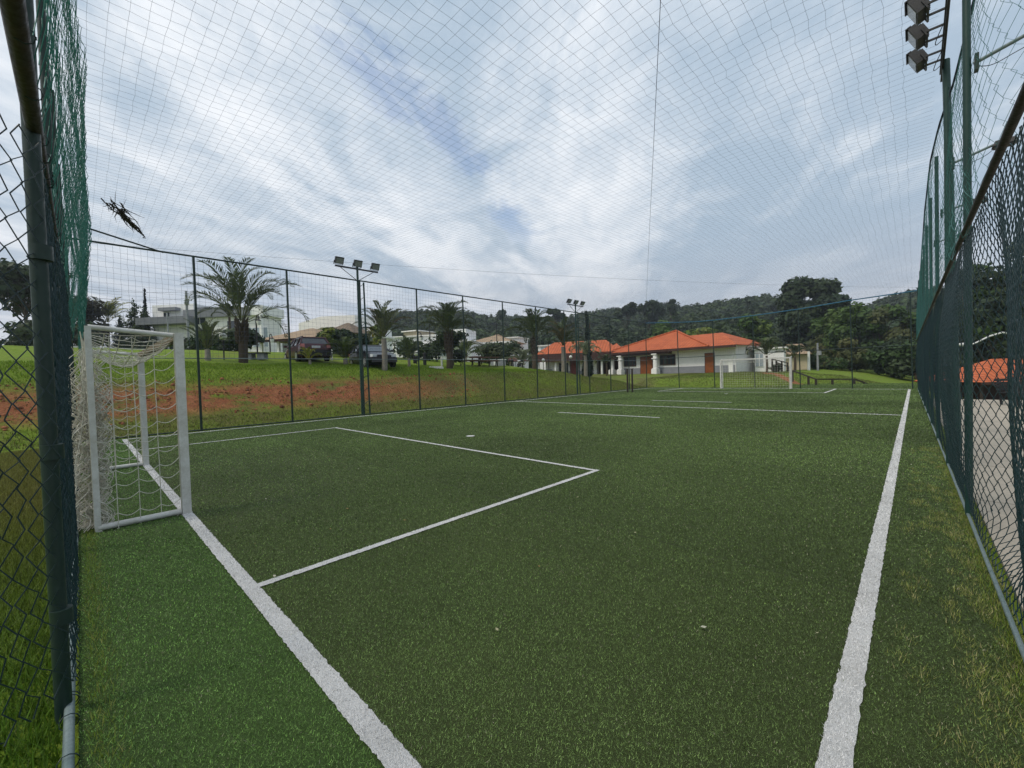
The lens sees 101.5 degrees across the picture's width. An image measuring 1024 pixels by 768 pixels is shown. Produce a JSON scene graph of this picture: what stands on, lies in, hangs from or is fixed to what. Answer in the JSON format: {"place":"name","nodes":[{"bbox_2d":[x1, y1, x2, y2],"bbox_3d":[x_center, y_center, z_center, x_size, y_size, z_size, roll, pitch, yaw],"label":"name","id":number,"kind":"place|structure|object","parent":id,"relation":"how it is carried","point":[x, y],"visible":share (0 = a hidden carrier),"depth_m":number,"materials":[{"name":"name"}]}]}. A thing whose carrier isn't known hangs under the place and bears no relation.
{"place":"outdoors","nodes":[
{"label":"outdoors","id":0,"kind":"place"},
{"bbox_2d":[0,345,1023,767],"bbox_3d":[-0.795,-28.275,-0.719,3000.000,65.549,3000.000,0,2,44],"label":"terrain","id":1,"kind":"structure","parent":0,"point":[28,427],"depth_m":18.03,"materials":[{"name":"green plant"}]},
{"bbox_2d":[0,258,76,322],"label":"dark tree","id":2,"kind":"object","parent":1,"relation":"on","point":[15,280],"visible":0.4,"depth_m":49.76,"materials":[{"name":"green plant"}]},
{"bbox_2d":[0,0,91,767],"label":"chain link fence","id":3,"kind":"object","parent":1,"relation":"on","point":[52,299],"visible":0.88,"depth_m":2.20,"materials":[{"name":"green metal"}]},
{"bbox_2d":[0,114,73,746],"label":"wire mesh","id":4,"kind":"object","parent":3,"relation":"attached to","point":[62,617],"visible":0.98,"depth_m":1.89,"materials":[{"name":"metal"}]},
{"bbox_2d":[0,318,110,346],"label":"dark tree","id":5,"kind":"object","parent":1,"relation":"on","point":[23,333],"visible":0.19,"depth_m":46.36,"materials":[{"name":"green plant"}]},
{"bbox_2d":[72,295,112,344],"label":"dark tree","id":6,"kind":"object","parent":1,"relation":"on","point":[91,310],"visible":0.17,"depth_m":59.98,"materials":[{"name":"green plant"}]},
{"bbox_2d":[90,296,130,347],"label":"palm tree","id":7,"kind":"object","parent":1,"relation":"on","point":[110,308],"visible":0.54,"depth_m":63.49,"materials":[{"name":"green plant"}]},
{"bbox_2d":[111,314,126,347],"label":"conifer","id":8,"kind":"object","parent":1,"relation":"on","point":[120,323],"visible":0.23,"depth_m":69.45,"materials":[{"name":"green plant"}]},
{"bbox_2d":[113,298,139,348],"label":"conifer","id":9,"kind":"object","parent":1,"relation":"on","point":[132,313],"visible":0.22,"depth_m":61.09,"materials":[{"name":"green plant"}]},
{"bbox_2d":[68,324,191,532],"bbox_3d":[-5.961,0.515,6.257,4.540,2.324,1.114,0,2,44],"label":"football goal","id":10,"kind":"object","parent":1,"relation":"on","point":[88,411],"visible":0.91,"depth_m":4.70,"materials":[{"name":"white paint"}]},
{"bbox_2d":[122,304,157,348],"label":"conifer","id":11,"kind":"object","parent":1,"relation":"on","point":[143,327],"visible":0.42,"depth_m":59.17,"materials":[{"name":"green plant"}]},
{"bbox_2d":[184,291,188,347],"bbox_3d":[-34.045,-6.274,43.858,1.020,6.969,0.350,0,2,44],"label":"utility pole","id":12,"kind":"object","parent":1,"relation":"on","point":[186,307],"visible":0.45,"depth_m":43.77,"materials":[{"name":"grey stone"}]},
{"bbox_2d":[169,331,234,350],"bbox_3d":[-24.320,-3.208,34.087,5.760,2.509,6.140,-2,1,-2],"label":"shrub","id":13,"kind":"object","parent":1,"relation":"on","point":[191,342],"visible":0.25,"depth_m":32.25,"materials":[{"name":"green plant"}]},
{"bbox_2d":[181,317,230,360],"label":"palm tree","id":14,"kind":"object","parent":1,"relation":"on","point":[207,333],"visible":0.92,"depth_m":21.32,"materials":[{"name":"green plant"}]},
{"bbox_2d":[135,303,283,351],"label":"modern house","id":15,"kind":"structure","parent":1,"relation":"on","point":[160,323],"depth_m":59.12,"materials":[{"name":"white paint"}]},
{"bbox_2d":[248,327,268,347],"bbox_3d":[-35.760,-6.525,58.495,3.500,2.800,0.140,-1,1,6],"label":"window","id":16,"kind":"structure","parent":15,"relation":"in","point":[266,344],"depth_m":58.32,"materials":[{"name":"grey glass"}]},
{"bbox_2d":[210,302,242,328],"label":"palm tree","id":17,"kind":"object","parent":1,"relation":"on","point":[229,314],"visible":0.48,"depth_m":35.80,"materials":[{"name":"green plant"}]},
{"bbox_2d":[79,439,382,767],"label":"turf behind goal line","id":18,"kind":"object","parent":1,"relation":"on","point":[214,744],"visible":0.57,"depth_m":2.29,"materials":[{"name":"green plastic"}]},
{"bbox_2d":[0,373,478,430],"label":"soil clods","id":19,"kind":"object","parent":1,"relation":"on","point":[151,407],"visible":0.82,"depth_m":17.25,"materials":[{"name":"brown soil"}]},
{"bbox_2d":[213,328,265,351],"bbox_3d":[-19.401,-3.124,29.929,3.252,2.109,3.110,0,2,44],"label":"shrub","id":20,"kind":"object","parent":1,"relation":"on","point":[229,342],"visible":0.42,"depth_m":29.39,"materials":[{"name":"green plant"}]},
{"bbox_2d":[179,256,309,362],"bbox_3d":[-14.122,-3.676,22.200,5.576,5.606,5.824,0,2,44],"label":"palm tree","id":21,"kind":"object","parent":1,"relation":"on","point":[239,323],"visible":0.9,"depth_m":21.63,"materials":[{"name":"green plant"}]},
{"bbox_2d":[255,315,260,351],"bbox_3d":[-16.208,-3.066,26.703,0.762,2.762,0.320,0,2,44],"label":"street lamp","id":22,"kind":"object","parent":1,"relation":"on","point":[257,321],"visible":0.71,"depth_m":26.88,"materials":[{"name":"grey metal"}]},
{"bbox_2d":[248,352,270,359],"bbox_3d":[-14.355,-1.559,23.470,1.350,0.390,0.500,-2,1,1],"label":"stone bench","id":23,"kind":"object","parent":1,"relation":"on","point":[261,355],"visible":0.74,"depth_m":23.27,"materials":[{"name":"grey stone"}]},
{"bbox_2d":[283,336,330,360],"bbox_3d":[-12.605,-2.063,25.598,2.150,1.464,4.325,-3,2,-40],"label":"parked car","id":24,"kind":"object","parent":1,"relation":"on","point":[319,347],"visible":0.69,"depth_m":24.20,"materials":[{"name":"red paint"}]},
{"bbox_2d":[296,347,321,364],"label":"palm tree","id":25,"kind":"object","parent":1,"relation":"on","point":[307,352],"visible":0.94,"depth_m":22.87,"materials":[{"name":"green plant"}]},
{"bbox_2d":[258,323,369,353],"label":"tiled house","id":26,"kind":"structure","parent":1,"relation":"on","point":[314,331],"depth_m":42.04,"materials":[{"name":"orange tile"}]},
{"bbox_2d":[319,327,334,343],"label":"shrub","id":27,"kind":"object","parent":1,"relation":"on","point":[324,333],"visible":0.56,"depth_m":29.74,"materials":[{"name":"green plant"}]},
{"bbox_2d":[323,336,358,363],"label":"palm tree","id":28,"kind":"object","parent":1,"relation":"on","point":[343,345],"visible":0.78,"depth_m":24.78,"materials":[{"name":"green plant"}]},
{"bbox_2d":[316,327,369,345],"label":"shade tree","id":29,"kind":"object","parent":1,"relation":"on","point":[339,334],"visible":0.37,"depth_m":31.68,"materials":[{"name":"green plant"}]},
{"bbox_2d":[331,336,358,355],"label":"shrub","id":30,"kind":"object","parent":1,"relation":"on","point":[355,342],"visible":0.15,"depth_m":30.62,"materials":[{"name":"green plant"}]},
{"bbox_2d":[299,315,394,352],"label":"modern house","id":31,"kind":"structure","parent":1,"relation":"on","point":[329,321],"depth_m":49.03,"materials":[{"name":"beige paint"}]},
{"bbox_2d":[66,238,646,441],"bbox_3d":[-0.249,-1.769,24.058,0.119,5.927,34.672,0,2,44],"label":"net fence","id":32,"kind":"object","parent":1,"relation":"on","point":[289,343],"visible":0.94,"depth_m":17.31,"materials":[{"name":"green metal"}]},
{"bbox_2d":[49,0,975,322],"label":"overhead net","id":33,"kind":"object","parent":32,"relation":"attached to","point":[539,176],"visible":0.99,"depth_m":8.98,"materials":[{"name":"grey fabric"}]},
{"bbox_2d":[101,192,145,238],"bbox_3d":[-9.438,-4.082,10.242,0.648,0.237,3.212,-2,2,-27],"label":"dead branch","id":34,"kind":"object","parent":33,"relation":"attached to","point":[124,217],"visible":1,"depth_m":10.04,"materials":[{"name":"brown wood"}]},
{"bbox_2d":[333,256,379,414],"bbox_3d":[-6.485,-1.876,17.901,0.289,6.805,1.990,0,2,44],"label":"floodlight pole","id":35,"kind":"object","parent":1,"relation":"on","point":[376,266],"visible":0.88,"depth_m":17.94,"materials":[{"name":"metal"}]},
{"bbox_2d":[348,345,396,367],"bbox_3d":[-8.391,-1.681,25.104,2.120,1.424,4.125,-3,2,-37],"label":"parked car","id":36,"kind":"object","parent":1,"relation":"on","point":[371,354],"visible":0.62,"depth_m":24.31,"materials":[{"name":"black paint"}]},
{"bbox_2d":[368,325,381,344],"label":"shrub","id":37,"kind":"object","parent":1,"relation":"on","point":[376,338],"visible":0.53,"depth_m":33.76,"materials":[{"name":"green plant"}]},
{"bbox_2d":[352,299,410,370],"bbox_3d":[-7.211,-2.588,23.473,2.978,4.100,2.791,-1,1,13],"label":"palm tree","id":38,"kind":"object","parent":1,"relation":"on","point":[378,313],"visible":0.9,"depth_m":23.26,"materials":[{"name":"green plant"}]},
{"bbox_2d":[388,335,423,366],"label":"palm tree","id":39,"kind":"object","parent":1,"relation":"on","point":[409,345],"visible":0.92,"depth_m":26.22,"materials":[{"name":"green plant"}]},
{"bbox_2d":[392,334,437,356],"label":"modern house","id":40,"kind":"structure","parent":1,"relation":"on","point":[409,337],"depth_m":58.89,"materials":[{"name":"white paint"}]},
{"bbox_2d":[401,330,434,335],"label":"modern house","id":41,"kind":"structure","parent":40,"relation":"attached to","point":[413,332],"depth_m":65.22,"materials":[{"name":"beige paint"}]},
{"bbox_2d":[388,337,444,361],"bbox_3d":[-8.014,-2.853,36.072,6.051,2.429,5.179,0,2,44],"label":"shrub","id":42,"kind":"object","parent":1,"relation":"on","point":[431,353],"visible":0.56,"depth_m":35.10,"materials":[{"name":"green plant"}]},
{"bbox_2d":[415,300,476,368],"bbox_3d":[-4.492,-3.247,28.811,4.291,4.970,4.182,-2,2,-18],"label":"palm tree","id":43,"kind":"object","parent":1,"relation":"on","point":[445,314],"visible":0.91,"depth_m":28.66,"materials":[{"name":"green plant"}]},
{"bbox_2d":[433,329,468,365],"bbox_3d":[-4.590,-2.714,31.934,2.668,2.972,2.732,0,2,44],"label":"shrub","id":44,"kind":"object","parent":1,"relation":"on","point":[458,354],"visible":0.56,"depth_m":31.57,"materials":[{"name":"green plant"}]},
{"bbox_2d":[433,329,481,362],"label":"modern house","id":45,"kind":"structure","parent":1,"relation":"on","point":[468,338],"depth_m":56.48,"materials":[{"name":"white paint"}]},
{"bbox_2d":[446,339,482,361],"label":"palm tree","id":46,"kind":"object","parent":1,"relation":"on","point":[467,346],"visible":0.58,"depth_m":39.60,"materials":[{"name":"green plant"}]},
{"bbox_2d":[473,340,513,359],"bbox_3d":[-2.050,-3.157,44.014,4.388,2.847,3.768,-1,1,12],"label":"shrub","id":47,"kind":"object","parent":1,"relation":"on","point":[490,348],"visible":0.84,"depth_m":43.30,"materials":[{"name":"green plant"}]},
{"bbox_2d":[476,334,524,362],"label":"gabled house","id":48,"kind":"structure","parent":1,"relation":"on","point":[499,337],"depth_m":61.55,"materials":[{"name":"grey paint"}]},
{"bbox_2d":[483,339,523,365],"bbox_3d":[-1.021,-3.203,50.196,4.918,4.277,5.259,0,2,44],"label":"shrub","id":49,"kind":"object","parent":1,"relation":"on","point":[509,350],"visible":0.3,"depth_m":49.22,"materials":[{"name":"green plant"}]},
{"bbox_2d":[502,347,543,367],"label":"leafy tree","id":50,"kind":"object","parent":1,"relation":"on","point":[521,353],"visible":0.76,"depth_m":46.39,"materials":[{"name":"green plant"}]},
{"bbox_2d":[504,308,560,368],"bbox_3d":[2.112,-3.945,38.106,4.736,5.727,5.598,-1,2,20],"label":"palm tree","id":51,"kind":"object","parent":1,"relation":"on","point":[530,324],"visible":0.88,"depth_m":37.55,"materials":[{"name":"green plant"}]},
{"bbox_2d":[545,308,565,322],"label":"ridge tree","id":52,"kind":"object","parent":1,"relation":"on","point":[556,315],"visible":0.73,"depth_m":187.95,"materials":[{"name":"green plant"}]},
{"bbox_2d":[543,317,580,371],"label":"palm tree","id":53,"kind":"object","parent":1,"relation":"on","point":[561,331],"visible":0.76,"depth_m":42.70,"materials":[{"name":"green plant"}]},
{"bbox_2d":[126,388,1023,767],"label":"artificial turf pitch","id":54,"kind":"object","parent":1,"relation":"on","point":[602,630],"visible":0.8,"depth_m":2.85,"materials":[{"name":"green plastic"}]},
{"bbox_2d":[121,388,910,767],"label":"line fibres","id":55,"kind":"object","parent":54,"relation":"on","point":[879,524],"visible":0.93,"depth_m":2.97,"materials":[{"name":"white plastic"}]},
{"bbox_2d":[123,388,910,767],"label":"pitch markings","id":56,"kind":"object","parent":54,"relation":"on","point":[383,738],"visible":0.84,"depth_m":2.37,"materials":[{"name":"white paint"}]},
{"bbox_2d":[77,383,1023,767],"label":"turf fibres","id":57,"kind":"object","parent":54,"relation":"on","point":[805,393],"visible":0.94,"depth_m":3.99,"materials":[{"name":"green plastic"}]},
{"bbox_2d":[720,356,791,388],"bbox_3d":[17.686,-0.765,30.471,4.590,2.324,0.558,0,2,44],"label":"football goal","id":58,"kind":"object","parent":54,"relation":"on","point":[751,362],"visible":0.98,"depth_m":30.49,"materials":[{"name":"white paint"}]},
{"bbox_2d":[566,299,584,394],"bbox_3d":[4.582,-2.478,29.372,0.304,6.804,1.990,0,2,44],"label":"floodlight pole","id":59,"kind":"object","parent":1,"relation":"on","point":[582,303],"visible":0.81,"depth_m":29.42,"materials":[{"name":"metal"}]},
{"bbox_2d":[538,340,620,374],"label":"clubhouse wing","id":60,"kind":"structure","parent":1,"relation":"on","point":[555,350],"depth_m":62.36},
{"bbox_2d":[569,339,601,376],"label":"palm tree","id":61,"kind":"object","parent":1,"relation":"on","point":[584,346],"visible":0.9,"depth_m":46.77,"materials":[{"name":"green plant"}]},
{"bbox_2d":[582,311,593,376],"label":"cypress","id":62,"kind":"object","parent":1,"relation":"on","point":[586,340],"visible":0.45,"depth_m":51.67,"materials":[{"name":"green plant"}]},
{"bbox_2d":[649,319,673,337],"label":"leafy tree","id":63,"kind":"object","parent":1,"relation":"on","point":[662,328],"visible":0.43,"depth_m":89.62,"materials":[{"name":"green plant"}]},
{"bbox_2d":[608,330,771,374],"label":"clubhouse","id":64,"kind":"structure","parent":1,"relation":"on","point":[692,366],"depth_m":51.46,"materials":[{"name":"white paint"}]},
{"bbox_2d":[640,356,652,373],"bbox_3d":[17.960,-2.372,55.733,0.175,2.580,2.008,-3,2,-36],"label":"door","id":65,"kind":"structure","parent":64,"relation":"in","point":[649,365],"depth_m":55.67,"materials":[{"name":"brown wood"}]},
{"bbox_2d":[660,354,675,364],"bbox_3d":[19.798,-3.060,53.214,0.170,1.300,2.187,-3,2,-36],"label":"window","id":66,"kind":"structure","parent":64,"relation":"in","point":[666,361],"depth_m":53.02,"materials":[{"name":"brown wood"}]},
{"bbox_2d":[705,353,714,372],"bbox_3d":[23.059,-2.339,48.804,0.230,2.580,1.157,-3,2,-36],"label":"door","id":67,"kind":"structure","parent":64,"relation":"in","point":[710,367],"depth_m":48.75,"materials":[{"name":"brown wood"}]},
{"bbox_2d":[684,327,717,335],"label":"leafy tree","id":68,"kind":"object","parent":1,"relation":"on","point":[700,331],"visible":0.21,"depth_m":82.85,"materials":[{"name":"green plant"}]},
{"bbox_2d":[737,313,773,343],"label":"leafy tree","id":69,"kind":"object","parent":1,"relation":"on","point":[746,325],"visible":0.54,"depth_m":69.99,"materials":[{"name":"green plant"}]},
{"bbox_2d":[746,336,788,372],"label":"palm tree","id":70,"kind":"object","parent":1,"relation":"on","point":[766,341],"visible":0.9,"depth_m":42.80,"materials":[{"name":"green plant"}]},
{"bbox_2d":[751,347,787,371],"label":"outbuilding","id":71,"kind":"structure","parent":1,"relation":"on","point":[762,355],"depth_m":46.94,"materials":[{"name":"white paint"}]},
{"bbox_2d":[755,353,763,366],"bbox_3d":[27.961,-2.692,47.243,0.800,1.500,0.140,-1,2,36],"label":"window","id":72,"kind":"structure","parent":71,"relation":"in","point":[758,355],"depth_m":47.17,"materials":[{"name":"white glass"}]},
{"bbox_2d":[771,359,788,371],"bbox_3d":[28.212,-1.819,44.015,1.818,1.760,0.212,-2,1,0],"label":"wooden railing","id":73,"kind":"object","parent":1,"relation":"on","point":[781,365],"visible":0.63,"depth_m":43.96,"materials":[{"name":"brown wood"}]},
{"bbox_2d":[646,290,916,388],"bbox_3d":[17.977,-2.511,30.606,17.227,6.055,0.147,0,2,44],"label":"net fence","id":74,"kind":"object","parent":1,"relation":"on","point":[774,352],"visible":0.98,"depth_m":28.82,"materials":[{"name":"green metal"}]},
{"bbox_2d":[784,343,807,370],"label":"palm tree","id":75,"kind":"object","parent":1,"relation":"on","point":[796,347],"visible":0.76,"depth_m":49.84,"materials":[{"name":"green plant"}]},
{"bbox_2d":[786,344,811,369],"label":"outbuilding","id":76,"kind":"structure","parent":1,"relation":"on","point":[803,359],"depth_m":54.58,"materials":[{"name":"beige paint"}]},
{"bbox_2d":[778,294,843,345],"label":"dark tree","id":77,"kind":"object","parent":1,"relation":"on","point":[807,312],"visible":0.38,"depth_m":71.79,"materials":[{"name":"green plant"}]},
{"bbox_2d":[774,275,851,346],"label":"araucaria tree","id":78,"kind":"object","parent":1,"relation":"on","point":[787,318],"visible":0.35,"depth_m":75.66,"materials":[{"name":"green plant"}]},
{"bbox_2d":[805,317,843,359],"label":"leafy tree","id":79,"kind":"object","parent":1,"relation":"on","point":[814,327],"visible":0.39,"depth_m":64.89,"materials":[{"name":"green plant"}]},
{"bbox_2d":[792,370,868,387],"bbox_3d":[25.567,0.013,33.471,5.405,2.388,2.724,-1,2,35],"label":"wooden railing","id":80,"kind":"object","parent":1,"relation":"on","point":[832,380],"visible":0.45,"depth_m":32.98,"materials":[{"name":"brown wood"}]},
{"bbox_2d":[810,353,862,369],"bbox_3d":[43.869,-2.915,57.829,7.043,3.023,5.887,0,2,44],"label":"olive bush","id":81,"kind":"object","parent":1,"relation":"on","point":[825,362],"visible":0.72,"depth_m":56.96,"materials":[{"name":"green plant"}]},
{"bbox_2d":[832,337,869,370],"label":"leafy tree","id":82,"kind":"object","parent":1,"relation":"on","point":[857,351],"visible":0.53,"depth_m":57.21,"materials":[{"name":"green plant"}]},
{"bbox_2d":[822,301,889,353],"bbox_3d":[50.595,-7.062,61.746,8.061,10.522,6.176,-1,1,13],"label":"leafy tree","id":83,"kind":"object","parent":1,"relation":"on","point":[860,317],"visible":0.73,"depth_m":60.91,"materials":[{"name":"green plant"}]},
{"bbox_2d":[852,303,908,373],"bbox_3d":[53.016,-6.413,60.446,8.316,10.381,6.894,-2,1,-8],"label":"leafy tree","id":84,"kind":"object","parent":1,"relation":"on","point":[897,310],"visible":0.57,"depth_m":58.81,"materials":[{"name":"green plant"}]},
{"bbox_2d":[861,335,935,376],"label":"dark tree","id":85,"kind":"object","parent":1,"relation":"on","point":[877,361],"visible":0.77,"depth_m":50.47,"materials":[{"name":"green plant"}]},
{"bbox_2d":[881,339,935,378],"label":"dark tree","id":86,"kind":"object","parent":1,"relation":"on","point":[907,363],"visible":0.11,"depth_m":50.40,"materials":[{"name":"green plant"}]},
{"bbox_2d":[882,312,935,378],"bbox_3d":[56.409,-5.301,58.416,6.838,9.698,7.173,0,2,44],"label":"leafy tree","id":87,"kind":"object","parent":1,"relation":"on","point":[904,321],"visible":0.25,"depth_m":57.57,"materials":[{"name":"green plant"}]},
{"bbox_2d":[904,0,961,455],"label":"floodlight pole","id":88,"kind":"object","parent":1,"relation":"on","point":[912,10],"visible":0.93,"depth_m":6.90,"materials":[{"name":"green metal"}]},
{"bbox_2d":[933,271,1004,370],"bbox_3d":[48.397,-5.640,43.315,7.076,13.272,6.784,0,2,44],"label":"dark tree","id":89,"kind":"object","parent":1,"relation":"on","point":[976,338],"visible":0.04,"depth_m":42.83,"materials":[{"name":"green plant"}]},
{"bbox_2d":[915,0,1023,661],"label":"chain link fence","id":90,"kind":"object","parent":1,"relation":"on","point":[927,325],"visible":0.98,"depth_m":4.01,"materials":[{"name":"green metal"}]},
{"bbox_2d":[951,136,1016,169],"bbox_3d":[6.812,-3.332,6.045,0.645,0.230,0.150,0,2,44],"label":"fence brace","id":91,"kind":"object","parent":90,"relation":"attached to","point":[993,146],"visible":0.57,"depth_m":6.01,"materials":[{"name":"green metal"}]},
{"bbox_2d":[973,34,1023,73],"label":"brace","id":92,"kind":"object","parent":90,"relation":"attached to","point":[977,65],"visible":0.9,"depth_m":4.06,"materials":[{"name":"green metal"}]},
{"bbox_2d":[915,358,1023,399],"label":"shelter","id":93,"kind":"object","parent":1,"relation":"on","point":[991,375],"visible":0.34,"depth_m":31.61,"materials":[{"name":"orange ceramic"}]},
{"bbox_2d":[959,265,1023,366],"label":"dark tree","id":94,"kind":"object","parent":1,"relation":"on","point":[989,321],"visible":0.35,"depth_m":38.92,"materials":[{"name":"green plant"}]},
{"bbox_2d":[961,241,1023,359],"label":"dark tree","id":95,"kind":"object","parent":1,"relation":"on","point":[979,294],"visible":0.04,"depth_m":42.64,"materials":[{"name":"green plant"}]},
{"bbox_2d":[0,0,1023,346],"label":"sky","id":96,"kind":"structure","parent":0,"point":[392,78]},
{"bbox_2d":[505,336,528,367],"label":"modern house","id":97,"kind":"structure","parent":0,"point":[525,346],"depth_m":72.41,"materials":[{"name":"white paint"}]},
{"bbox_2d":[282,315,869,368],"bbox_3d":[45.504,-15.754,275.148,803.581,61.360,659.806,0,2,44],"label":"hills","id":98,"kind":"structure","parent":0,"point":[284,344],"depth_m":188.04,"materials":[{"name":"green plant"}]},
{"bbox_2d":[95,243,844,286],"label":"power line","id":99,"kind":"object","parent":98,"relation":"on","point":[470,270],"visible":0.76,"depth_m":50.50,"materials":[{"name":"black metal"}]},
{"bbox_2d":[614,302,637,327],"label":"ridge tree","id":100,"kind":"object","parent":98,"relation":"on","point":[625,308],"visible":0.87,"depth_m":149.25,"materials":[{"name":"green plant"}]},
{"bbox_2d":[636,300,668,329],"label":"ridge tree","id":101,"kind":"object","parent":98,"relation":"on","point":[653,307],"visible":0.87,"depth_m":147.33,"materials":[{"name":"green plant"}]},
{"bbox_2d":[667,299,678,323],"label":"ridge tree","id":102,"kind":"object","parent":98,"relation":"on","point":[671,307],"visible":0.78,"depth_m":164.00,"materials":[{"name":"green plant"}]},
{"bbox_2d":[389,286,977,366],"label":"hillside forest","id":103,"kind":"object","parent":98,"relation":"on","point":[621,341],"visible":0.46,"depth_m":174.47,"materials":[{"name":"green plant"}]},
{"bbox_2d":[935,399,1023,611],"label":"pavement","id":104,"kind":"structure","parent":0,"point":[992,429],"depth_m":5.79,"materials":[{"name":"concrete"}]},
{"bbox_2d":[994,378,1023,405],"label":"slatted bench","id":105,"kind":"object","parent":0,"point":[998,383],"visible":0.47,"depth_m":15.05,"materials":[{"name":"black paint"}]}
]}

